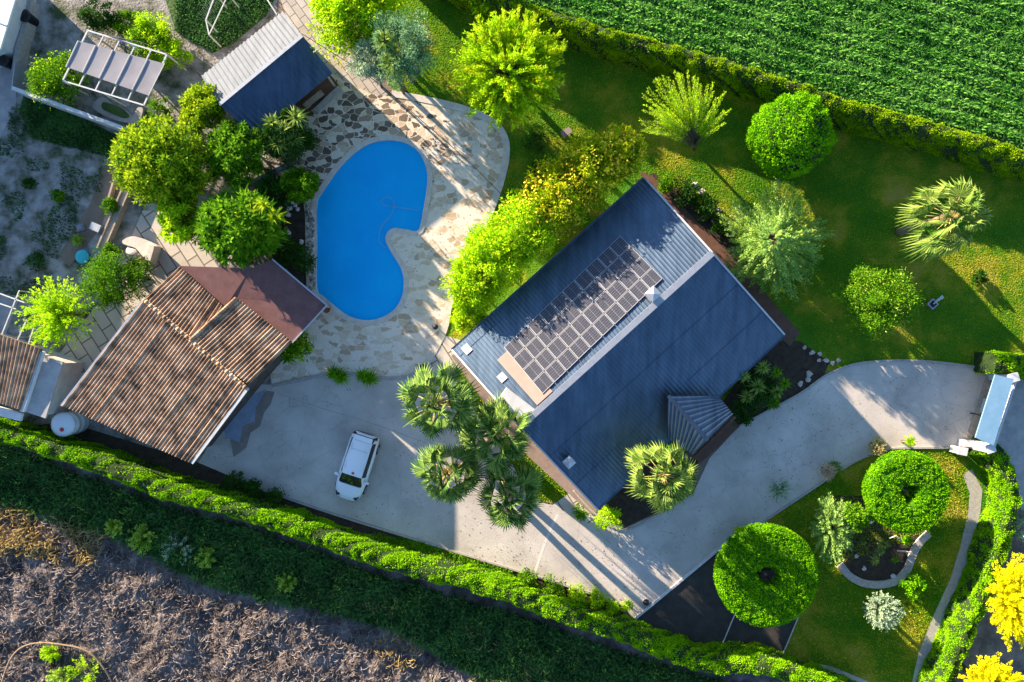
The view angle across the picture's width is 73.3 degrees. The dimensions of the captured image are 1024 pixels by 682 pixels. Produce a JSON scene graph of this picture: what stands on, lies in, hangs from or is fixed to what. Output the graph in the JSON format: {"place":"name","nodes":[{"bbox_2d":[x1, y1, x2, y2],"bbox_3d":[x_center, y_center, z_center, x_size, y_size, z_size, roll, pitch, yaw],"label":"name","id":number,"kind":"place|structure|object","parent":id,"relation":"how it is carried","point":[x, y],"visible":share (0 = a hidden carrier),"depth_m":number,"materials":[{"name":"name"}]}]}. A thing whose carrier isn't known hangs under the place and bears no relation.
{"place":"outdoors","nodes":[
{"label":"outdoors","id":0,"kind":"place"},
{"bbox_2d":[0,0,40,136],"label":"lane","id":1,"kind":"structure","parent":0,"point":[7,97],"depth_m":42.99,"materials":[{"name":"grey asphalt"}]},
{"bbox_2d":[59,157,124,265],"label":"dirt track","id":2,"kind":"structure","parent":0,"point":[94,212],"depth_m":42.99,"materials":[{"name":"soil"}]},
{"bbox_2d":[50,210,225,420],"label":"walkway","id":3,"kind":"structure","parent":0,"point":[111,321],"depth_m":42.99,"materials":[{"name":"beige stone"}]},
{"bbox_2d":[76,245,153,314],"bbox_3d":[-23.736,-3.641,41.301,4.090,3.460,4.136,12,90,0],"label":"bush","id":4,"kind":"object","parent":3,"relation":"on","point":[101,271],"visible":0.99,"depth_m":40.85,"materials":[{"name":"green plant"}]},
{"bbox_2d":[0,0,281,461],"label":"yard","id":5,"kind":"structure","parent":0,"point":[60,27],"depth_m":43.00,"materials":[{"name":"grey gravel"}]},
{"bbox_2d":[0,0,36,67],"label":"white building","id":6,"kind":"structure","parent":5,"relation":"on","point":[10,16],"depth_m":41.56,"materials":[{"name":"white paint"}]},
{"bbox_2d":[11,0,40,74],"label":"wall","id":7,"kind":"structure","parent":5,"relation":"on","point":[24,41],"depth_m":42.40,"materials":[{"name":"stone"}]},
{"bbox_2d":[0,332,84,420],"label":"tiled building","id":8,"kind":"structure","parent":5,"relation":"on","point":[39,381],"depth_m":40.50,"materials":[{"name":"ceramic"}]},
{"bbox_2d":[0,98,104,296],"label":"yard weeds","id":9,"kind":"object","parent":5,"relation":"on","point":[57,210],"visible":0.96,"depth_m":42.91,"materials":[{"name":"green plant"}]},
{"bbox_2d":[22,49,93,110],"bbox_3d":[-27.398,-15.743,41.551,3.601,2.961,3.848,0,90,0],"label":"bush","id":10,"kind":"object","parent":5,"relation":"on","point":[50,83],"visible":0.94,"depth_m":41.18,"materials":[{"name":"green plant"}]},
{"bbox_2d":[14,275,101,352],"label":"tree","id":11,"kind":"object","parent":5,"relation":"on","point":[52,320],"visible":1,"depth_m":40.14,"materials":[{"name":"green plant"}]},
{"bbox_2d":[19,96,116,147],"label":"shaded grass","id":12,"kind":"structure","parent":5,"relation":"on","point":[22,108],"depth_m":42.99,"materials":[{"name":"green plant"}]},
{"bbox_2d":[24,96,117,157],"bbox_3d":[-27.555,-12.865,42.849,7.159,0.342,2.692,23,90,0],"label":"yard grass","id":13,"kind":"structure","parent":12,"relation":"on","point":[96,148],"depth_m":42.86,"materials":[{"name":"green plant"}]},
{"bbox_2d":[11,86,126,130],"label":"boundary wall","id":14,"kind":"structure","parent":5,"relation":"on","point":[82,114],"depth_m":41.40,"materials":[{"name":"white paint"}]},
{"bbox_2d":[51,411,88,436],"bbox_3d":[-27.087,5.045,42.160,1.470,1.680,1.470,0,90,0],"label":"water tank","id":15,"kind":"object","parent":5,"relation":"on","point":[64,424],"visible":0.97,"depth_m":41.47,"materials":[{"name":"white paint"}]},
{"bbox_2d":[77,0,126,37],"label":"bush","id":16,"kind":"object","parent":5,"relation":"on","point":[94,20],"visible":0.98,"depth_m":41.76,"materials":[{"name":"green plant"}]},
{"bbox_2d":[96,186,134,249],"bbox_3d":[-24.367,-8.250,42.755,0.550,0.490,5.616,23,90,0],"label":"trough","id":17,"kind":"object","parent":5,"relation":"on","point":[112,225],"visible":0.45,"depth_m":42.60,"materials":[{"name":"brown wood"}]},
{"bbox_2d":[62,30,186,114],"bbox_3d":[-23.399,-16.120,41.716,5.603,2.568,3.372,17,90,0],"label":"pergola","id":18,"kind":"object","parent":5,"relation":"on","point":[133,72],"visible":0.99,"depth_m":40.49,"materials":[{"name":"white paint"}]},
{"bbox_2d":[123,9,182,60],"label":"bush","id":19,"kind":"object","parent":5,"relation":"on","point":[145,32],"visible":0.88,"depth_m":41.75,"materials":[{"name":"green plant"}]},
{"bbox_2d":[104,112,226,209],"bbox_3d":[-20.419,-10.245,40.229,6.910,5.784,5.980,0,90,0],"label":"tree","id":20,"kind":"object","parent":5,"relation":"on","point":[147,151],"visible":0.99,"depth_m":38.81,"materials":[{"name":"green plant"}]},
{"bbox_2d":[152,37,193,70],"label":"bush","id":21,"kind":"object","parent":5,"relation":"on","point":[176,52],"visible":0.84,"depth_m":41.95,"materials":[{"name":"green plant"}]},
{"bbox_2d":[155,190,198,245],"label":"tree","id":22,"kind":"object","parent":5,"relation":"on","point":[175,221],"visible":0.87,"depth_m":39.80,"materials":[{"name":"green plant"}]},
{"bbox_2d":[61,259,331,463],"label":"tiled house","id":23,"kind":"structure","parent":5,"relation":"on","point":[185,363],"depth_m":39.73,"materials":[{"name":"tile"}]},
{"bbox_2d":[178,80,226,133],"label":"tree","id":24,"kind":"object","parent":5,"relation":"on","point":[193,112],"visible":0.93,"depth_m":40.08,"materials":[{"name":"green plant"}]},
{"bbox_2d":[166,0,273,52],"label":"back yard grass","id":25,"kind":"structure","parent":5,"relation":"on","point":[170,3],"depth_m":42.99,"materials":[{"name":"green plant"}]},
{"bbox_2d":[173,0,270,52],"bbox_3d":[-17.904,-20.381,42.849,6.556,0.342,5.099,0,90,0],"label":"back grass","id":26,"kind":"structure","parent":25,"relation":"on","point":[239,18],"depth_m":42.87,"materials":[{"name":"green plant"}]},
{"bbox_2d":[201,117,266,190],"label":"tree","id":27,"kind":"object","parent":5,"relation":"on","point":[231,162],"visible":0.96,"depth_m":39.94,"materials":[{"name":"green plant"}]},
{"bbox_2d":[269,191,316,285],"bbox_3d":[-14.000,-6.250,42.989,4.000,0.001,8.167,0,90,0],"label":"planting bed","id":28,"kind":"object","parent":5,"relation":"on","point":[295,225],"visible":0.33,"depth_m":42.99,"materials":[{"name":"soil"}]},
{"bbox_2d":[191,182,297,268],"bbox_3d":[-15.704,-6.604,40.154,5.704,5.834,5.302,0,90,0],"label":"tree","id":29,"kind":"object","parent":28,"relation":"on","point":[222,209],"visible":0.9,"depth_m":38.55,"materials":[{"name":"green plant"}]},
{"bbox_2d":[215,195,288,245],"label":"spiky plant","id":30,"kind":"object","parent":28,"relation":"on","point":[272,217],"visible":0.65,"depth_m":38.50,"materials":[{"name":"green plant"}]},
{"bbox_2d":[253,166,291,211],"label":"bush","id":31,"kind":"object","parent":28,"relation":"on","point":[269,183],"visible":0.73,"depth_m":41.17,"materials":[{"name":"green plant"}]},
{"bbox_2d":[272,232,316,274],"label":"bush","id":32,"kind":"object","parent":28,"relation":"on","point":[289,257],"visible":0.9,"depth_m":41.89,"materials":[{"name":"green plant"}]},
{"bbox_2d":[281,0,389,95],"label":"path","id":33,"kind":"structure","parent":0,"point":[299,14],"depth_m":42.99,"materials":[{"name":"beige stone"}]},
{"bbox_2d":[1,448,692,681],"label":"dry stems","id":34,"kind":"object","parent":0,"point":[304,577],"depth_m":44.06,"materials":[{"name":"brown plant"}]},
{"bbox_2d":[270,73,502,383],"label":"terrace","id":35,"kind":"structure","parent":0,"point":[363,350],"depth_m":42.98,"materials":[{"name":"beige stone"}]},
{"bbox_2d":[261,105,311,158],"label":"spiky plant","id":36,"kind":"object","parent":35,"relation":"on","point":[274,121],"visible":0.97,"depth_m":40.15,"materials":[{"name":"green plant"}]},
{"bbox_2d":[277,167,320,203],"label":"bush","id":37,"kind":"object","parent":35,"relation":"on","point":[299,185],"visible":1,"depth_m":40.95,"materials":[{"name":"green plant"}]},
{"bbox_2d":[311,135,431,324],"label":"swimming pool","id":38,"kind":"structure","parent":35,"relation":"in","point":[361,277],"depth_m":43.06,"materials":[{"name":"blue liquid"}]},
{"bbox_2d":[391,90,509,364],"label":"terrace kerb","id":39,"kind":"structure","parent":35,"relation":"on","point":[492,204],"depth_m":42.95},
{"bbox_2d":[0,445,781,681],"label":"rough land","id":40,"kind":"structure","parent":0,"point":[445,590],"depth_m":44.45,"materials":[{"name":"brown soil"}]},
{"bbox_2d":[0,497,108,568],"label":"dry bramble","id":41,"kind":"object","parent":40,"relation":"on","point":[47,548],"visible":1,"depth_m":44.16,"materials":[{"name":"plant"}]},
{"bbox_2d":[0,507,481,681],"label":"dry brush","id":42,"kind":"object","parent":40,"relation":"on","point":[153,616],"visible":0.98,"depth_m":44.32,"materials":[{"name":"brown plant"}]},
{"bbox_2d":[0,443,732,681],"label":"rough grass","id":43,"kind":"structure","parent":40,"relation":"on","point":[53,479],"depth_m":44.17,"materials":[{"name":"green plant"}]},
{"bbox_2d":[362,599,550,681],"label":"dry bramble","id":44,"kind":"object","parent":40,"relation":"on","point":[399,640],"visible":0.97,"depth_m":44.22,"materials":[{"name":"plant"}]},
{"bbox_2d":[25,0,1021,616],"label":"ground","id":45,"kind":"structure","parent":0,"point":[701,466],"depth_m":43.01,"materials":[{"name":"soil"}]},
{"bbox_2d":[37,423,199,473],"bbox_3d":[-24.789,6.898,42.989,10.881,0.001,1.740,17,90,0],"label":"planting bed","id":46,"kind":"object","parent":45,"relation":"on","point":[172,463],"visible":0.5,"depth_m":42.99,"materials":[{"name":"soil"}]},
{"bbox_2d":[201,11,339,136],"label":"shed","id":47,"kind":"structure","parent":45,"relation":"on","point":[276,64],"depth_m":40.38,"materials":[{"name":"blue metal"}]},
{"bbox_2d":[250,107,319,170],"bbox_3d":[-13.718,-12.429,41.290,3.663,3.486,4.335,-43,90,0],"label":"bush","id":48,"kind":"object","parent":45,"relation":"on","point":[310,141],"visible":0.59,"depth_m":40.80,"materials":[{"name":"green plant"}]},
{"bbox_2d":[347,37,385,87],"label":"shrub","id":49,"kind":"object","parent":45,"relation":"on","point":[363,66],"visible":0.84,"depth_m":38.71,"materials":[{"name":"green plant"}]},
{"bbox_2d":[176,464,622,613],"bbox_3d":[-7.234,12.512,42.989,30.465,0.001,1.772,18,90,0],"label":"planting bed","id":50,"kind":"object","parent":45,"relation":"on","point":[204,473],"visible":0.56,"depth_m":42.99,"materials":[{"name":"soil"}]},
{"bbox_2d":[374,532,512,576],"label":"verge weeds","id":51,"kind":"object","parent":50,"relation":"on","point":[429,548],"visible":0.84,"depth_m":42.89,"materials":[{"name":"green plant"}]},
{"bbox_2d":[0,416,855,681],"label":"hedge","id":52,"kind":"object","parent":45,"relation":"on","point":[729,657],"visible":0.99,"depth_m":40.88,"materials":[{"name":"green plant"}]},
{"bbox_2d":[247,485,622,605],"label":"kerb","id":53,"kind":"structure","parent":45,"relation":"on","point":[396,533],"depth_m":42.90,"materials":[{"name":"concrete"}]},
{"bbox_2d":[600,459,697,526],"bbox_3d":[8.525,9.333,42.989,7.428,0.001,2.958,-28,90,0],"label":"planting bed","id":54,"kind":"object","parent":45,"relation":"on","point":[633,510],"visible":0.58,"depth_m":42.99,"materials":[{"name":"soil"}]},
{"bbox_2d":[622,439,699,515],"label":"fan palm","id":55,"kind":"object","parent":54,"relation":"on","point":[666,495],"visible":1,"depth_m":37.54,"materials":[{"name":"plant"}]},
{"bbox_2d":[638,551,798,653],"bbox_3d":[13.451,17.545,42.965,8.886,0.070,7.618,-40,90,0],"label":"ground fabric","id":56,"kind":"object","parent":45,"relation":"on","point":[693,608],"visible":0.41,"depth_m":42.97,"materials":[{"name":"black fabric"}]},
{"bbox_2d":[713,522,818,627],"bbox_3d":[15.091,13.932,41.655,6.175,2.807,6.215,0,90,0],"label":"topiary tree","id":57,"kind":"object","parent":56,"relation":"on","point":[786,593],"visible":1,"depth_m":40.46,"materials":[{"name":"green plant"}]},
{"bbox_2d":[739,359,974,426],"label":"kerb","id":58,"kind":"structure","parent":45,"relation":"on","point":[809,387],"depth_m":42.90,"materials":[{"name":"concrete"}]},
{"bbox_2d":[452,354,596,515],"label":"house path","id":59,"kind":"structure","parent":0,"point":[535,452],"depth_m":42.94,"materials":[{"name":"beige concrete"}]},
{"bbox_2d":[198,361,986,617],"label":"driveway","id":60,"kind":"structure","parent":0,"point":[732,487],"depth_m":42.99,"materials":[{"name":"concrete"}]},
{"bbox_2d":[224,389,265,441],"bbox_3d":[-16.610,4.514,42.978,1.447,0.001,3.946,35,90,0],"label":"damp patch","id":61,"kind":"object","parent":60,"relation":"on","point":[240,420],"visible":0.88,"depth_m":42.98,"materials":[{"name":"paint"}]},
{"bbox_2d":[230,391,273,456],"bbox_3d":[-16.293,5.104,42.982,1.190,0.001,4.837,33,90,0],"label":"damp patch","id":62,"kind":"object","parent":60,"relation":"on","point":[264,403],"visible":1,"depth_m":42.98,"materials":[{"name":"concrete"}]},
{"bbox_2d":[334,430,379,500],"bbox_3d":[-9.571,7.714,42.230,2.180,1.540,4.230,18,90,0],"label":"parked car","id":63,"kind":"object","parent":60,"relation":"on","point":[353,474],"visible":1,"depth_m":41.81,"materials":[{"name":"white paint"}]},
{"bbox_2d":[397,358,481,440],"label":"fan palm","id":64,"kind":"object","parent":60,"relation":"on","point":[461,405],"visible":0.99,"depth_m":36.45,"materials":[{"name":"plant"}]},
{"bbox_2d":[410,441,487,506],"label":"fan palm","id":65,"kind":"object","parent":60,"relation":"on","point":[468,464],"visible":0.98,"depth_m":37.80,"materials":[{"name":"plant"}]},
{"bbox_2d":[452,390,533,476],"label":"fan palm","id":66,"kind":"object","parent":60,"relation":"on","point":[519,441],"visible":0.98,"depth_m":37.12,"materials":[{"name":"plant"}]},
{"bbox_2d":[476,461,545,532],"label":"fan palm","id":67,"kind":"object","parent":60,"relation":"on","point":[526,478],"visible":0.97,"depth_m":37.92,"materials":[{"name":"plant"}]},
{"bbox_2d":[380,0,1023,500],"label":"lawn","id":68,"kind":"structure","parent":0,"point":[922,274],"depth_m":43.00,"materials":[{"name":"green plant"}]},
{"bbox_2d":[305,0,413,68],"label":"tree","id":69,"kind":"object","parent":68,"relation":"on","point":[340,17],"visible":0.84,"depth_m":38.75,"materials":[{"name":"green plant"}]},
{"bbox_2d":[374,28,406,94],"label":"palm","id":70,"kind":"object","parent":68,"relation":"on","point":[383,40],"visible":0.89,"depth_m":36.99,"materials":[{"name":"green plant"}]},
{"bbox_2d":[368,5,438,92],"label":"tree","id":71,"kind":"object","parent":68,"relation":"on","point":[402,28],"visible":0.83,"depth_m":37.57,"materials":[{"name":"teal plant"}]},
{"bbox_2d":[447,297,489,334],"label":"shrub","id":72,"kind":"object","parent":68,"relation":"on","point":[467,320],"visible":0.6,"depth_m":40.66,"materials":[{"name":"green plant"}]},
{"bbox_2d":[438,253,504,314],"bbox_3d":[-2.363,-3.391,40.707,3.950,4.714,3.842,0,90,0],"label":"shrub","id":73,"kind":"object","parent":68,"relation":"on","point":[462,291],"visible":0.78,"depth_m":39.37,"materials":[{"name":"green plant"}]},
{"bbox_2d":[455,210,532,293],"bbox_3d":[-1.093,-5.039,40.347,4.286,5.411,4.732,-34,90,0],"label":"shrub","id":74,"kind":"object","parent":68,"relation":"on","point":[484,248],"visible":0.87,"depth_m":38.93,"materials":[{"name":"green plant"}]},
{"bbox_2d":[448,4,567,131],"bbox_3d":[-0.247,-15.046,39.625,6.711,6.954,7.022,0,90,0],"label":"feathery tree","id":75,"kind":"object","parent":68,"relation":"on","point":[523,46],"visible":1,"depth_m":37.40,"materials":[{"name":"green plant"}]},
{"bbox_2d":[487,188,564,262],"bbox_3d":[0.815,-6.580,40.262,4.559,5.624,4.618,0,90,0],"label":"shrub","id":76,"kind":"object","parent":68,"relation":"on","point":[516,219],"visible":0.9,"depth_m":38.67,"materials":[{"name":"green plant"}]},
{"bbox_2d":[518,153,598,236],"bbox_3d":[2.646,-8.367,40.245,4.698,5.637,4.744,0,90,0],"label":"shrub","id":77,"kind":"object","parent":68,"relation":"on","point":[551,187],"visible":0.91,"depth_m":38.65,"materials":[{"name":"yellow plant"}]},
{"bbox_2d":[552,127,626,210],"bbox_3d":[4.309,-9.790,40.233,4.423,5.659,4.722,0,90,0],"label":"shrub","id":78,"kind":"object","parent":68,"relation":"on","point":[597,165],"visible":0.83,"depth_m":38.58,"materials":[{"name":"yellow plant"}]},
{"bbox_2d":[451,177,784,509],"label":"house","id":79,"kind":"structure","parent":68,"relation":"on","point":[684,343],"depth_m":39.35,"materials":[{"name":"paint"}]},
{"bbox_2d":[504,236,661,393],"bbox_3d":[3.969,-1.558,39.011,9.543,1.390,3.365,-44,90,0],"label":"solar array","id":80,"kind":"object","parent":79,"relation":"on","point":[591,336],"visible":1,"depth_m":38.97,"materials":[{"name":"grey"}]},
{"bbox_2d":[598,122,648,184],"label":"shrub","id":81,"kind":"object","parent":68,"relation":"on","point":[629,155],"visible":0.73,"depth_m":39.08,"materials":[{"name":"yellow plant"}]},
{"bbox_2d":[638,71,731,150],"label":"sparse tree","id":82,"kind":"object","parent":68,"relation":"on","point":[682,129],"visible":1,"depth_m":39.78,"materials":[{"name":"green plant"}]},
{"bbox_2d":[635,173,750,275],"bbox_3d":[12.025,-6.799,42.989,2.276,0.001,10.573,-42,90,0],"label":"planting bed","id":83,"kind":"object","parent":68,"relation":"on","point":[722,239],"visible":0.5,"depth_m":42.99,"materials":[{"name":"soil"}]},
{"bbox_2d":[443,0,1023,181],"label":"hedge","id":84,"kind":"object","parent":68,"relation":"on","point":[980,152],"visible":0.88,"depth_m":40.86,"materials":[{"name":"green plant"}]},
{"bbox_2d":[723,341,828,424],"bbox_3d":[16.433,2.717,42.989,3.512,0.001,6.765,45,90,0],"label":"planting bed","id":85,"kind":"object","parent":68,"relation":"on","point":[795,361],"visible":0.69,"depth_m":42.99,"materials":[{"name":"soil"}]},
{"bbox_2d":[736,365,782,412],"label":"bush","id":86,"kind":"object","parent":85,"relation":"on","point":[761,397],"visible":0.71,"depth_m":41.76,"materials":[{"name":"green plant"}]},
{"bbox_2d":[738,360,782,404],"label":"spiky plant","id":87,"kind":"object","parent":85,"relation":"on","point":[763,367],"visible":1,"depth_m":41.03,"materials":[{"name":"green plant"}]},
{"bbox_2d":[717,176,835,303],"bbox_3d":[16.046,-6.154,40.696,7.402,4.784,7.895,0,90,0],"label":"conifer","id":88,"kind":"object","parent":68,"relation":"on","point":[750,243],"visible":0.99,"depth_m":40.97,"materials":[{"name":"green plant"}]},
{"bbox_2d":[744,91,837,179],"bbox_3d":[16.165,-11.992,40.387,4.846,5.326,4.978,42,90,0],"label":"ball tree","id":89,"kind":"object","parent":68,"relation":"on","point":[794,135],"visible":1,"depth_m":38.80,"materials":[{"name":"green plant"}]},
{"bbox_2d":[828,261,924,341],"bbox_3d":[21.741,-2.454,40.928,4.932,4.311,4.825,-23,90,0],"label":"round tree","id":90,"kind":"object","parent":68,"relation":"on","point":[889,311],"visible":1,"depth_m":40.34,"materials":[{"name":"green plant"}]},
{"bbox_2d":[894,176,993,263],"bbox_3d":[24.208,-6.857,39.587,4.975,6.965,4.432,-19,90,0],"label":"fan palm","id":91,"kind":"object","parent":68,"relation":"on","point":[969,200],"visible":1,"depth_m":37.56,"materials":[{"name":"plant"}]},
{"bbox_2d":[974,349,1023,379],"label":"hedge","id":92,"kind":"object","parent":68,"relation":"on","point":[994,361],"visible":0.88,"depth_m":41.20,"materials":[{"name":"green plant"}]},
{"bbox_2d":[640,172,799,345],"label":"house path","id":93,"kind":"structure","parent":0,"point":[777,316],"depth_m":42.95,"materials":[{"name":"beige concrete"}]},
{"bbox_2d":[527,0,1023,149],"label":"field","id":94,"kind":"structure","parent":0,"point":[843,56],"depth_m":42.86,"materials":[{"name":"green plant"}]},
{"bbox_2d":[766,449,986,681],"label":"garden lawn","id":95,"kind":"structure","parent":0,"point":[970,462],"depth_m":43.00,"materials":[{"name":"green plant"}]},
{"bbox_2d":[822,496,921,580],"bbox_3d":[22.028,12.502,42.989,6.494,0.001,4.720,33,90,0],"label":"planting bed","id":96,"kind":"object","parent":95,"relation":"on","point":[885,568],"visible":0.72,"depth_m":42.99,"materials":[{"name":"soil"}]},
{"bbox_2d":[809,488,855,567],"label":"conifer","id":97,"kind":"object","parent":96,"relation":"on","point":[831,539],"visible":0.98,"depth_m":41.76,"materials":[{"name":"green plant"}]},
{"bbox_2d":[843,501,875,532],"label":"shrub","id":98,"kind":"object","parent":96,"relation":"on","point":[860,517],"visible":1,"depth_m":40.99,"materials":[{"name":"green plant"}]},
{"bbox_2d":[837,530,931,588],"bbox_3d":[23.565,14.029,42.930,6.162,0.140,2.488,-21,90,0],"label":"stone edging","id":99,"kind":"object","parent":96,"relation":"on","point":[921,540],"visible":0.98,"depth_m":42.86,"materials":[{"name":"grey stone"}]},
{"bbox_2d":[863,590,905,632],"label":"silver bush","id":100,"kind":"object","parent":95,"relation":"on","point":[886,609],"visible":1,"depth_m":41.33,"materials":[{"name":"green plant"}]},
{"bbox_2d":[861,449,950,533],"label":"topiary tree","id":101,"kind":"object","parent":95,"relation":"on","point":[892,506],"visible":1,"depth_m":40.37,"materials":[{"name":"green plant"}]},
{"bbox_2d":[916,436,1022,681],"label":"hedge","id":102,"kind":"object","parent":95,"relation":"on","point":[967,606],"visible":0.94,"depth_m":41.54,"materials":[{"name":"green plant"}]},
{"bbox_2d":[912,469,982,681],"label":"garden path","id":103,"kind":"structure","parent":0,"point":[975,491],"depth_m":42.98,"materials":[{"name":"beige concrete"}]},
{"bbox_2d":[956,511,1023,681],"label":"verge","id":104,"kind":"structure","parent":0,"point":[988,640],"depth_m":42.99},
{"bbox_2d":[957,652,1023,681],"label":"yellow tree","id":105,"kind":"object","parent":104,"relation":"on","point":[989,669],"visible":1,"depth_m":39.75,"materials":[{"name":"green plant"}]},
{"bbox_2d":[985,552,1023,651],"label":"yellow tree","id":106,"kind":"object","parent":104,"relation":"on","point":[1008,602],"visible":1,"depth_m":39.27,"materials":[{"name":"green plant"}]},
{"bbox_2d":[962,379,1023,509],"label":"road","id":107,"kind":"structure","parent":0,"point":[1010,441],"depth_m":42.99,"materials":[{"name":"grey asphalt"}]},
{"bbox_2d":[965,372,1019,453],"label":"driveway gate","id":108,"kind":"structure","parent":107,"relation":"on","point":[992,406],"depth_m":40.70,"materials":[{"name":"white metal"}]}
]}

